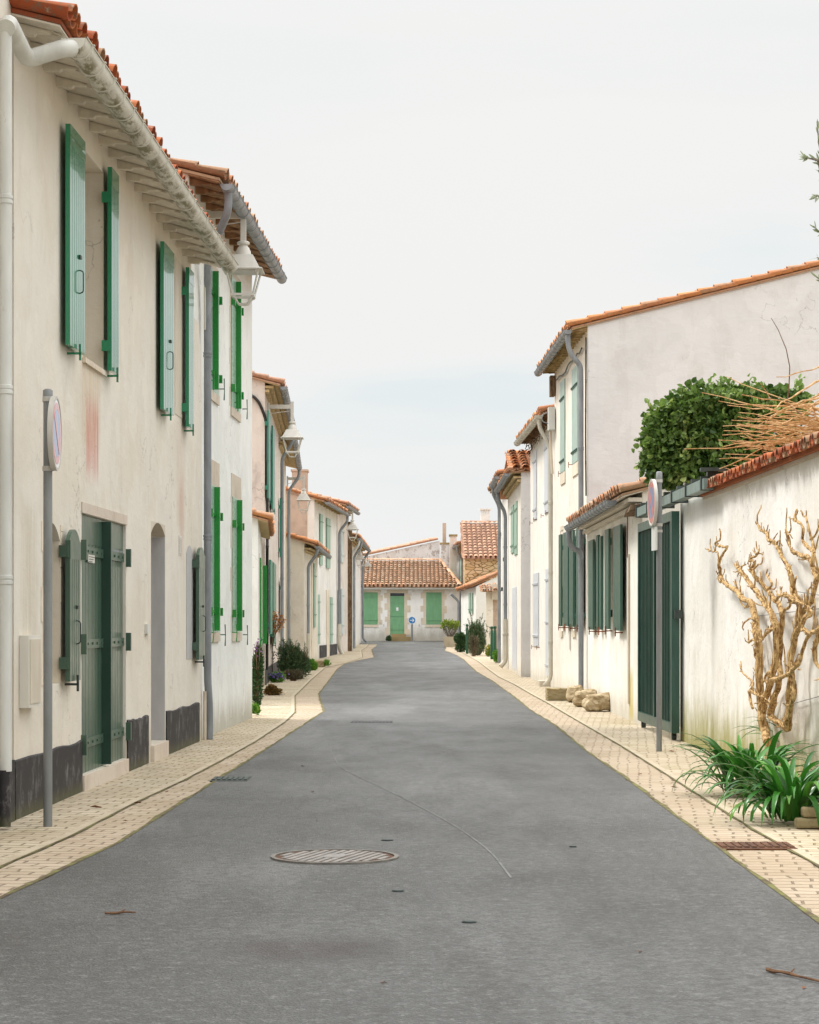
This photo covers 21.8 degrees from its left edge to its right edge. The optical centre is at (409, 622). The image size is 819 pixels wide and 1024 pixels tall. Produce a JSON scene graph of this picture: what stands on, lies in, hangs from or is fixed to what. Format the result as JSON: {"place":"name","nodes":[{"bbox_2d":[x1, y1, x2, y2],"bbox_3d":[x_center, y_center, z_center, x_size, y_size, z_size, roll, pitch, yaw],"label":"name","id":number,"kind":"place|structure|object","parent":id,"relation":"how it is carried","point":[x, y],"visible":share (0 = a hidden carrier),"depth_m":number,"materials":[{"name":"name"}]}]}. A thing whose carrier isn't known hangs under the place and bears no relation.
{"place":"outdoors","nodes":[
{"label":"outdoors","id":0,"kind":"place"},
{"bbox_2d":[0,644,366,865],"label":"pavement","id":1,"kind":"structure","parent":0,"point":[29,831],"depth_m":20.67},
{"bbox_2d":[42,389,61,826],"bbox_3d":[-2.651,-0.086,15.701,0.110,3.272,0.550,0,0,-2],"label":"road sign","id":2,"kind":"object","parent":1,"relation":"on","point":[52,436],"visible":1,"depth_m":15.67,"materials":[{"name":"metal"}]},
{"bbox_2d":[0,644,367,864],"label":"drain channel","id":3,"kind":"object","parent":1,"relation":"on","point":[62,836],"visible":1,"depth_m":18.77,"materials":[{"name":"stone"}]},
{"bbox_2d":[0,644,368,867],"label":"channel seam","id":4,"kind":"object","parent":3,"relation":"on","point":[156,792],"visible":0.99,"depth_m":18.14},
{"bbox_2d":[252,701,260,714],"bbox_3d":[-2.492,1.376,34.291,0.216,0.226,0.238,0,0,42],"label":"weed tuft","id":5,"kind":"object","parent":1,"relation":"on","point":[256,708],"visible":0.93,"depth_m":34.25,"materials":[{"name":"green plant"}]},
{"bbox_2d":[252,631,264,704],"bbox_3d":[-2.774,0.839,38.586,0.314,1.371,0.538,0,0,0],"label":"climbing shrub","id":6,"kind":"object","parent":1,"relation":"on","point":[257,670],"visible":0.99,"depth_m":38.62,"materials":[{"name":"green plant"}]},
{"bbox_2d":[263,683,286,694],"bbox_3d":[-2.655,1.372,43.647,0.355,0.274,0.766,0,0,39],"label":"succulent bed","id":7,"kind":"object","parent":1,"relation":"on","point":[271,689],"visible":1,"depth_m":43.42,"materials":[{"name":"red plant"}]},
{"bbox_2d":[268,671,288,682],"bbox_3d":[-3.257,1.331,51.643,0.701,0.325,0.363,0,0,0],"label":"bellflower","id":8,"kind":"object","parent":1,"relation":"on","point":[275,677],"visible":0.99,"depth_m":51.58,"materials":[{"name":"purple plant"}]},
{"bbox_2d":[271,609,289,671],"bbox_3d":[-3.281,0.539,52.964,0.606,1.923,0.356,0,0,0],"label":"orange shrub","id":9,"kind":"object","parent":1,"relation":"on","point":[275,626],"visible":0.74,"depth_m":52.99,"materials":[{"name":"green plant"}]},
{"bbox_2d":[271,638,311,678],"bbox_3d":[-3.011,0.920,54.425,1.070,1.124,0.864,0,0,0],"label":"rosemary bush","id":10,"kind":"object","parent":1,"relation":"on","point":[291,657],"visible":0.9,"depth_m":54.23,"materials":[{"name":"green plant"}]},
{"bbox_2d":[284,669,305,680],"bbox_3d":[-2.878,1.304,52.891,0.617,0.340,0.396,0,0,0],"label":"lavender mound","id":11,"kind":"object","parent":1,"relation":"on","point":[293,675],"visible":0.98,"depth_m":52.81,"materials":[{"name":"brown plant"}]},
{"bbox_2d":[309,658,318,669],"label":"green plant","id":12,"kind":"object","parent":1,"relation":"on","point":[314,665],"visible":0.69,"depth_m":62.07,"materials":[{"name":"green plant"}]},
{"bbox_2d":[315,660,324,666],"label":"stone block","id":13,"kind":"object","parent":1,"relation":"on","point":[320,663],"depth_m":65.33,"materials":[{"name":"beige stone"}]},
{"bbox_2d":[324,659,331,666],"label":"grass tuft","id":14,"kind":"object","parent":1,"relation":"on","point":[326,662],"visible":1,"depth_m":65.39,"materials":[{"name":"green plant"}]},
{"bbox_2d":[0,644,376,895],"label":"pavement","id":15,"kind":"structure","parent":0,"point":[104,833],"depth_m":16.82,"materials":[{"name":"beige stone"}]},
{"bbox_2d":[0,647,374,898],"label":"kerb seam","id":16,"kind":"object","parent":15,"relation":"on","point":[117,842],"visible":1,"depth_m":16.27,"materials":[{"name":"beige stone"}]},
{"bbox_2d":[360,641,443,643],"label":"cross road","id":17,"kind":"structure","parent":0,"point":[403,642],"depth_m":101.63,"materials":[{"name":"grey asphalt"}]},
{"bbox_2d":[385,635,391,640],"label":"mossy plant","id":18,"kind":"object","parent":17,"relation":"on","point":[388,637],"visible":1,"depth_m":104.26,"materials":[{"name":"green plant"}]},
{"bbox_2d":[408,616,415,640],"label":"road sign","id":19,"kind":"object","parent":17,"relation":"on","point":[411,620],"visible":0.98,"depth_m":103.79,"materials":[{"name":"metal"}]},
{"bbox_2d":[0,644,818,1023],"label":"road","id":20,"kind":"structure","parent":0,"point":[230,920],"depth_m":11.49,"materials":[{"name":"grey asphalt"}]},
{"bbox_2d":[105,909,135,913],"bbox_3d":[-1.493,1.488,10.966,0.160,0.019,0.057,0,0,-17],"label":"twig","id":21,"kind":"object","parent":20,"relation":"on","point":[121,911],"visible":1,"depth_m":10.94,"materials":[{"name":"brown wood"}]},
{"bbox_2d":[210,776,251,781],"bbox_3d":[-1.713,1.519,20.423,0.356,0.062,0.556,0,0,0],"label":"drain grate","id":22,"kind":"object","parent":20,"relation":"in","point":[231,778],"visible":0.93,"depth_m":20.32,"materials":[{"name":"metal"}]},
{"bbox_2d":[270,849,398,864],"bbox_3d":[-0.477,1.504,13.598,0.820,0.033,0.820,0,0,0],"label":"manhole cover","id":23,"kind":"object","parent":20,"relation":"in","point":[335,856],"visible":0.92,"depth_m":13.55,"materials":[{"name":"metal"}]},
{"bbox_2d":[351,720,392,722],"bbox_3d":[-0.567,1.518,32.332,0.630,0.062,0.955,0,0,0],"label":"drain grate","id":24,"kind":"object","parent":20,"relation":"in","point":[371,721],"visible":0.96,"depth_m":32.01,"materials":[{"name":"metal"}]},
{"bbox_2d":[392,889,403,891],"bbox_3d":[-0.064,1.501,11.890,0.070,0.018,0.070,0,0,0],"label":"valve cap","id":25,"kind":"object","parent":20,"relation":"in","point":[398,890],"visible":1,"depth_m":11.87,"materials":[{"name":"metal"}]},
{"bbox_2d":[330,743,511,877],"bbox_3d":[-0.261,1.497,19.489,0.270,0.001,14.084,0,0,-7],"label":"road seam","id":26,"kind":"object","parent":20,"relation":"on","point":[503,867],"visible":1,"depth_m":15.90,"materials":[{"name":"grey asphalt"}]},
{"bbox_2d":[462,920,476,922],"bbox_3d":[0.298,1.501,10.656,0.075,0.018,0.075,0,0,0],"label":"valve cap","id":27,"kind":"object","parent":20,"relation":"in","point":[468,921],"visible":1,"depth_m":10.63,"materials":[{"name":"metal"}]},
{"bbox_2d":[765,967,818,981],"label":"twig","id":28,"kind":"object","parent":20,"relation":"on","point":[771,970],"visible":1,"depth_m":9.02,"materials":[{"name":"brown wood"}]},
{"bbox_2d":[49,0,818,560],"label":"sky","id":29,"kind":"structure","parent":0,"point":[437,187],"materials":[{"name":"white"}]},
{"bbox_2d":[445,647,818,916],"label":"pavement","id":30,"kind":"structure","parent":0,"point":[794,877],"depth_m":17.27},
{"bbox_2d":[443,637,455,646],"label":"planter","id":31,"kind":"object","parent":30,"relation":"on","point":[449,641],"visible":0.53,"depth_m":93.71,"materials":[{"name":"stone"}]},
{"bbox_2d":[440,618,460,636],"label":"hydrangea","id":32,"kind":"object","parent":31,"relation":"on","point":[446,623],"visible":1,"depth_m":93.91,"materials":[{"name":"green plant"}]},
{"bbox_2d":[453,632,465,651],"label":"round bush","id":33,"kind":"object","parent":30,"relation":"on","point":[459,639],"visible":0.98,"depth_m":85.09,"materials":[{"name":"green plant"}]},
{"bbox_2d":[444,648,818,922],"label":"kerb seam","id":34,"kind":"object","parent":30,"relation":"on","point":[783,894],"visible":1,"depth_m":15.79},
{"bbox_2d":[714,842,797,849],"bbox_3d":[2.320,1.519,14.310,0.501,0.062,0.441,0,0,0],"label":"drain grate","id":35,"kind":"object","parent":30,"relation":"in","point":[755,845],"visible":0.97,"depth_m":14.21,"materials":[{"name":"metal"}]},
{"bbox_2d":[454,647,818,864],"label":"pavement","id":36,"kind":"structure","parent":0,"point":[642,741],"depth_m":24.65,"materials":[{"name":"beige stone"}]},
{"bbox_2d":[466,624,468,653],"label":"bollard","id":37,"kind":"object","parent":36,"relation":"on","point":[467,625],"visible":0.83,"depth_m":82.46,"materials":[{"name":"green metal"}]},
{"bbox_2d":[468,634,479,655],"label":"brown shrub","id":38,"kind":"object","parent":36,"relation":"on","point":[473,642],"visible":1,"depth_m":78.83,"materials":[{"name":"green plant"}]},
{"bbox_2d":[463,611,490,654],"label":"tall shrub","id":39,"kind":"object","parent":36,"relation":"on","point":[475,628],"visible":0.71,"depth_m":80.27,"materials":[{"name":"green plant"}]},
{"bbox_2d":[484,645,489,656],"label":"yellow flower clump","id":40,"kind":"object","parent":36,"relation":"on","point":[487,651],"visible":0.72,"depth_m":78.28,"materials":[{"name":"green plant"}]},
{"bbox_2d":[490,626,492,658],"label":"bollard","id":41,"kind":"object","parent":36,"relation":"on","point":[491,642],"visible":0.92,"depth_m":74.64,"materials":[{"name":"green metal"}]},
{"bbox_2d":[493,626,496,660],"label":"bollard","id":42,"kind":"object","parent":36,"relation":"on","point":[494,640],"visible":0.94,"depth_m":72.95,"materials":[{"name":"green metal"}]},
{"bbox_2d":[492,649,497,662],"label":"euphorbia","id":43,"kind":"object","parent":36,"relation":"on","point":[495,655],"visible":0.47,"depth_m":69.90,"materials":[{"name":"green plant"}]},
{"bbox_2d":[545,687,566,700],"bbox_3d":[2.845,1.377,40.913,0.464,0.255,0.573,0,0,0],"label":"stone block","id":44,"kind":"object","parent":36,"relation":"on","point":[556,694],"depth_m":40.64,"materials":[{"name":"beige stone"}]},
{"bbox_2d":[566,685,582,701],"bbox_3d":[3.094,1.339,39.935,0.343,0.361,0.565,0,0,0],"label":"boulder","id":45,"kind":"object","parent":36,"relation":"on","point":[570,693],"visible":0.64,"depth_m":39.74,"materials":[{"name":"beige stone"}]},
{"bbox_2d":[572,689,596,706],"bbox_3d":[3.153,1.346,37.865,0.464,0.342,0.489,0,0,21],"label":"boulder","id":46,"kind":"object","parent":36,"relation":"on","point":[579,697],"visible":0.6,"depth_m":37.69,"materials":[{"name":"beige stone"}]},
{"bbox_2d":[582,692,609,711],"bbox_3d":[3.174,1.348,35.993,0.536,0.346,0.465,0,0,0],"label":"boulder","id":47,"kind":"object","parent":36,"relation":"on","point":[598,702],"visible":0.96,"depth_m":35.82,"materials":[{"name":"beige stone"}]},
{"bbox_2d":[453,647,818,863],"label":"drain channel","id":48,"kind":"object","parent":36,"relation":"on","point":[767,833],"visible":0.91,"depth_m":19.58,"materials":[{"name":"concrete"}]},
{"bbox_2d":[452,647,818,866],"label":"channel seam","id":49,"kind":"object","parent":48,"relation":"on","point":[748,826],"visible":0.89,"depth_m":19.24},
{"bbox_2d":[647,471,662,750],"bbox_3d":[2.888,-0.107,24.871,0.135,3.315,0.550,0,0,-3],"label":"road sign","id":50,"kind":"object","parent":36,"relation":"on","point":[654,503],"visible":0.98,"depth_m":24.84,"materials":[{"name":"metal"}]},
{"bbox_2d":[638,511,681,739],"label":"sliding gate","id":51,"kind":"structure","parent":36,"relation":"on","point":[671,614],"depth_m":28.06,"materials":[{"name":"green paint"}]},
{"bbox_2d":[669,730,818,796],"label":"agapanthus","id":52,"kind":"object","parent":36,"relation":"on","point":[720,757],"visible":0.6,"depth_m":18.35,"materials":[{"name":"green plant"}]},
{"bbox_2d":[732,709,784,764],"bbox_3d":[3.930,1.126,20.762,1.533,0.747,1.816,0,0,0],"label":"agapanthus","id":53,"kind":"object","parent":36,"relation":"on","point":[758,730],"visible":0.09,"depth_m":20.76,"materials":[{"name":"green plant"}]},
{"bbox_2d":[703,751,818,826],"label":"agapanthus","id":54,"kind":"object","parent":36,"relation":"on","point":[786,793],"visible":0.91,"depth_m":15.85,"materials":[{"name":"green plant"}]},
{"bbox_2d":[794,807,818,827],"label":"brick edging","id":55,"kind":"object","parent":36,"relation":"on","point":[808,819],"visible":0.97,"depth_m":15.49,"materials":[{"name":"stone"}]},
{"bbox_3d":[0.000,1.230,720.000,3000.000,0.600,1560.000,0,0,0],"label":"ground","id":56,"kind":"structure","parent":0,"visible":0},
{"bbox_2d":[0,0,14,821],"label":"house","id":57,"kind":"structure","parent":56,"relation":"on","point":[5,7],"depth_m":16.06,"materials":[{"name":"black"}]},
{"bbox_2d":[0,0,238,826],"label":"house","id":58,"kind":"structure","parent":56,"relation":"on","point":[109,235],"depth_m":19.48,"materials":[{"name":"white paint"}]},
{"bbox_2d":[82,514,102,772],"bbox_3d":[-2.944,0.193,19.581,0.080,2.336,1.179,0,0,2],"label":"door","id":59,"kind":"structure","parent":58,"relation":"in","point":[91,526],"depth_m":19.64,"materials":[{"name":"green paint"}]},
{"bbox_2d":[101,520,123,765],"bbox_3d":[-2.895,0.193,20.758,0.140,2.336,1.209,0,0,0],"label":"door","id":60,"kind":"structure","parent":58,"relation":"in","point":[112,728],"depth_m":20.66,"materials":[{"name":"green paint"}]},
{"bbox_2d":[175,257,185,420],"bbox_3d":[-2.721,-3.352,25.287,0.005,1.829,0.922,0,0,2],"label":"window","id":61,"kind":"structure","parent":58,"relation":"in","point":[180,272],"depth_m":25.28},
{"bbox_2d":[186,545,192,658],"bbox_3d":[-2.695,-0.250,26.089,0.005,1.390,0.565,0,0,2],"label":"window","id":62,"kind":"structure","parent":58,"relation":"in","point":[189,555],"depth_m":26.07,"materials":[{"name":"grey paint"}]},
{"bbox_2d":[168,154,286,739],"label":"house","id":63,"kind":"structure","parent":56,"relation":"on","point":[222,317],"depth_m":29.88,"materials":[{"name":"white paint"}]},
{"bbox_2d":[208,211,264,305],"bbox_3d":[-2.362,-4.861,28.200,0.855,1.322,0.530,0,0,0],"label":"street lamp","id":64,"kind":"object","parent":63,"relation":"attached to","point":[246,260],"visible":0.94,"depth_m":28.13,"materials":[{"name":"white metal"}]},
{"bbox_2d":[252,508,274,694],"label":"house","id":65,"kind":"structure","parent":56,"relation":"on","point":[263,525],"depth_m":42.27,"materials":[{"name":"white paint"}]},
{"bbox_2d":[260,558,266,646],"bbox_3d":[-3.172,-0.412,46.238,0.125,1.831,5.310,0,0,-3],"label":"door","id":66,"kind":"structure","parent":65,"relation":"in","point":[263,568],"depth_m":48.78,"materials":[{"name":"green paint"}]},
{"bbox_2d":[252,370,295,684],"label":"house","id":67,"kind":"structure","parent":56,"relation":"on","point":[268,428],"depth_m":50.92,"materials":[{"name":"white paint"}]},
{"bbox_2d":[267,401,303,457],"bbox_3d":[-2.933,-4.560,50.300,0.855,1.322,0.530,0,0,0],"label":"street lamp","id":68,"kind":"object","parent":67,"relation":"attached to","point":[291,432],"visible":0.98,"depth_m":50.24,"materials":[{"name":"white metal"}]},
{"bbox_2d":[278,429,301,644],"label":"house","id":69,"kind":"structure","parent":56,"relation":"on","point":[295,462],"depth_m":67.22,"materials":[{"name":"white paint"}]},
{"bbox_2d":[286,475,311,513],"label":"street lamp","id":70,"kind":"object","parent":69,"relation":"attached to","point":[303,496],"visible":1,"depth_m":67.93,"materials":[{"name":"white metal"}]},
{"bbox_2d":[286,532,331,659],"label":"house","id":71,"kind":"structure","parent":56,"relation":"on","point":[305,552],"depth_m":68.62,"materials":[{"name":"white paint"}]},
{"bbox_2d":[286,469,349,657],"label":"house","id":72,"kind":"structure","parent":56,"relation":"on","point":[317,521],"depth_m":77.52,"materials":[{"name":"white paint"}]},
{"bbox_2d":[326,590,329,656],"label":"door","id":73,"kind":"structure","parent":72,"relation":"in","point":[327,591],"depth_m":78.74,"materials":[{"name":"wood"}]},
{"bbox_2d":[291,491,359,653],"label":"house","id":74,"kind":"structure","parent":56,"relation":"on","point":[346,593],"depth_m":85.53,"materials":[{"name":"white paint"}]},
{"bbox_2d":[346,510,358,540],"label":"street lamp","id":75,"kind":"object","parent":74,"relation":"attached to","point":[352,526],"visible":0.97,"depth_m":83.85,"materials":[{"name":"white metal"}]},
{"bbox_2d":[352,533,370,650],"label":"house","id":76,"kind":"structure","parent":56,"relation":"on","point":[358,600],"depth_m":95.50,"materials":[{"name":"white paint"}]},
{"bbox_2d":[356,546,363,567],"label":"street lamp","id":77,"kind":"object","parent":76,"relation":"attached to","point":[359,556],"visible":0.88,"depth_m":93.88,"materials":[{"name":"white metal"}]},
{"bbox_2d":[362,553,370,572],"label":"street lamp","id":78,"kind":"object","parent":76,"relation":"attached to","point":[367,564],"visible":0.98,"depth_m":100.94,"materials":[{"name":"white metal"}]},
{"bbox_2d":[363,537,439,560],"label":"house","id":79,"kind":"structure","parent":56,"relation":"on","point":[431,550],"depth_m":113.00,"materials":[{"name":"white paint"}]},
{"bbox_2d":[361,558,461,640],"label":"house","id":80,"kind":"structure","parent":56,"relation":"on","point":[398,594],"depth_m":105.00,"materials":[{"name":"ceramic"}]},
{"bbox_2d":[390,597,403,634],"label":"door","id":81,"kind":"structure","parent":80,"relation":"in","point":[396,617],"depth_m":105.06,"materials":[{"name":"green paint"}]},
{"bbox_2d":[440,543,449,567],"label":"chimney","id":82,"kind":"object","parent":80,"relation":"on","point":[445,552],"visible":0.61,"depth_m":112.00,"materials":[{"name":"paint"}]},
{"bbox_2d":[442,523,445,542],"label":"chimney","id":83,"kind":"object","parent":82,"relation":"on","point":[443,532],"visible":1,"depth_m":112.20,"materials":[{"name":"beige paint"}]},
{"bbox_2d":[449,534,456,576],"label":"chimney","id":84,"kind":"object","parent":80,"relation":"on","point":[453,556],"visible":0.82,"depth_m":111.00,"materials":[{"name":"paint"}]},
{"bbox_2d":[452,541,462,631],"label":"house","id":85,"kind":"structure","parent":56,"relation":"on","point":[456,544],"depth_m":110.08,"materials":[{"name":"white paint"}]},
{"bbox_2d":[450,571,497,646],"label":"house","id":86,"kind":"structure","parent":56,"relation":"on","point":[473,600],"depth_m":91.89,"materials":[{"name":"white paint"}]},
{"bbox_2d":[460,520,497,589],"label":"house","id":87,"kind":"structure","parent":56,"relation":"on","point":[479,545],"depth_m":104.07,"materials":[{"name":"tile"}]},
{"bbox_2d":[479,508,490,522],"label":"chimney","id":88,"kind":"object","parent":87,"relation":"on","point":[485,516],"visible":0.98,"depth_m":107.40,"materials":[{"name":"white paint"}]},
{"bbox_2d":[479,583,497,648],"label":"porch","id":89,"kind":"object","parent":56,"relation":"on","point":[492,606],"visible":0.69,"depth_m":86.00,"materials":[{"name":"white paint"}]},
{"bbox_2d":[493,600,497,648],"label":"door","id":90,"kind":"structure","parent":89,"relation":"in","point":[495,602],"depth_m":86.12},
{"bbox_2d":[487,469,508,668],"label":"house","id":91,"kind":"structure","parent":56,"relation":"on","point":[497,475],"depth_m":67.90,"materials":[{"name":"white paint"}]},
{"bbox_2d":[494,449,530,676],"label":"house","id":92,"kind":"structure","parent":56,"relation":"on","point":[514,484],"depth_m":57.31,"materials":[{"name":"white paint"}]},
{"bbox_2d":[512,588,513,668],"bbox_3d":[2.949,0.157,60.227,0.035,2.282,1.375,0,0,0],"label":"door","id":93,"kind":"structure","parent":92,"relation":"in","point":[512,588],"depth_m":60.01,"materials":[{"name":"purple paint"}]},
{"bbox_2d":[514,587,516,669],"bbox_3d":[2.945,0.157,58.846,0.035,2.282,1.375,0,0,0],"label":"door","id":94,"kind":"structure","parent":92,"relation":"in","point":[515,588],"depth_m":58.82,"materials":[{"name":"purple paint"}]},
{"bbox_2d":[514,404,554,687],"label":"house","id":95,"kind":"structure","parent":56,"relation":"on","point":[542,575],"depth_m":50.73,"materials":[{"name":"white paint"}]},
{"bbox_2d":[544,569,547,675],"bbox_3d":[3.188,-0.004,49.421,0.065,2.475,0.730,0,0,-1],"label":"door","id":96,"kind":"structure","parent":95,"relation":"in","point":[546,570],"depth_m":49.49,"materials":[{"name":"purple paint"}]},
{"bbox_2d":[564,445,779,725],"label":"house","id":97,"kind":"structure","parent":56,"relation":"on","point":[607,522],"depth_m":34.11,"materials":[{"name":"white paint"}]},
{"bbox_2d":[534,260,818,689],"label":"house","id":98,"kind":"structure","parent":56,"relation":"on","point":[610,370],"depth_m":40.39,"materials":[{"name":"white paint"}]},
{"bbox_2d":[541,375,554,473],"bbox_3d":[3.061,-4.374,47.096,0.295,2.152,0.402,0,0,0],"label":"junction box","id":99,"kind":"object","parent":98,"relation":"attached to","point":[550,412],"visible":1,"depth_m":46.95,"materials":[{"name":"white plastic"}]},
{"bbox_2d":[680,431,818,783],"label":"garden wall","id":100,"kind":"structure","parent":56,"relation":"on","point":[715,650],"depth_m":22.43,"materials":[{"name":"red tile"},{"name":"white lime render"}]},
{"bbox_2d":[635,467,725,517],"bbox_3d":[3.371,-1.615,27.134,0.280,0.250,6.508,0,0,-1],"label":"gate rail","id":101,"kind":"object","parent":100,"relation":"attached to","point":[686,492],"visible":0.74,"depth_m":25.32,"materials":[{"name":"metal"}]},
{"bbox_2d":[631,373,814,491],"bbox_3d":[4.072,-2.375,27.644,2.420,1.752,1.350,0,0,0],"label":"ivy","id":102,"kind":"object","parent":100,"relation":"on","point":[679,423],"visible":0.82,"depth_m":27.27,"materials":[{"name":"green plant"}]},
{"bbox_2d":[705,504,818,746],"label":"bare vine","id":103,"kind":"object","parent":100,"relation":"attached to","point":[771,677],"visible":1,"depth_m":19.62,"materials":[{"name":"brown plant"}]},
{"bbox_2d":[688,318,818,469],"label":"pruned shrub","id":104,"kind":"object","parent":56,"relation":"on","point":[793,429],"visible":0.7,"depth_m":22.19,"materials":[{"name":"orange plant"}]},
{"bbox_2d":[798,119,818,280],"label":"olive tree","id":105,"kind":"object","parent":56,"relation":"on","point":[804,157],"visible":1,"depth_m":13.00,"materials":[{"name":"green plant"}]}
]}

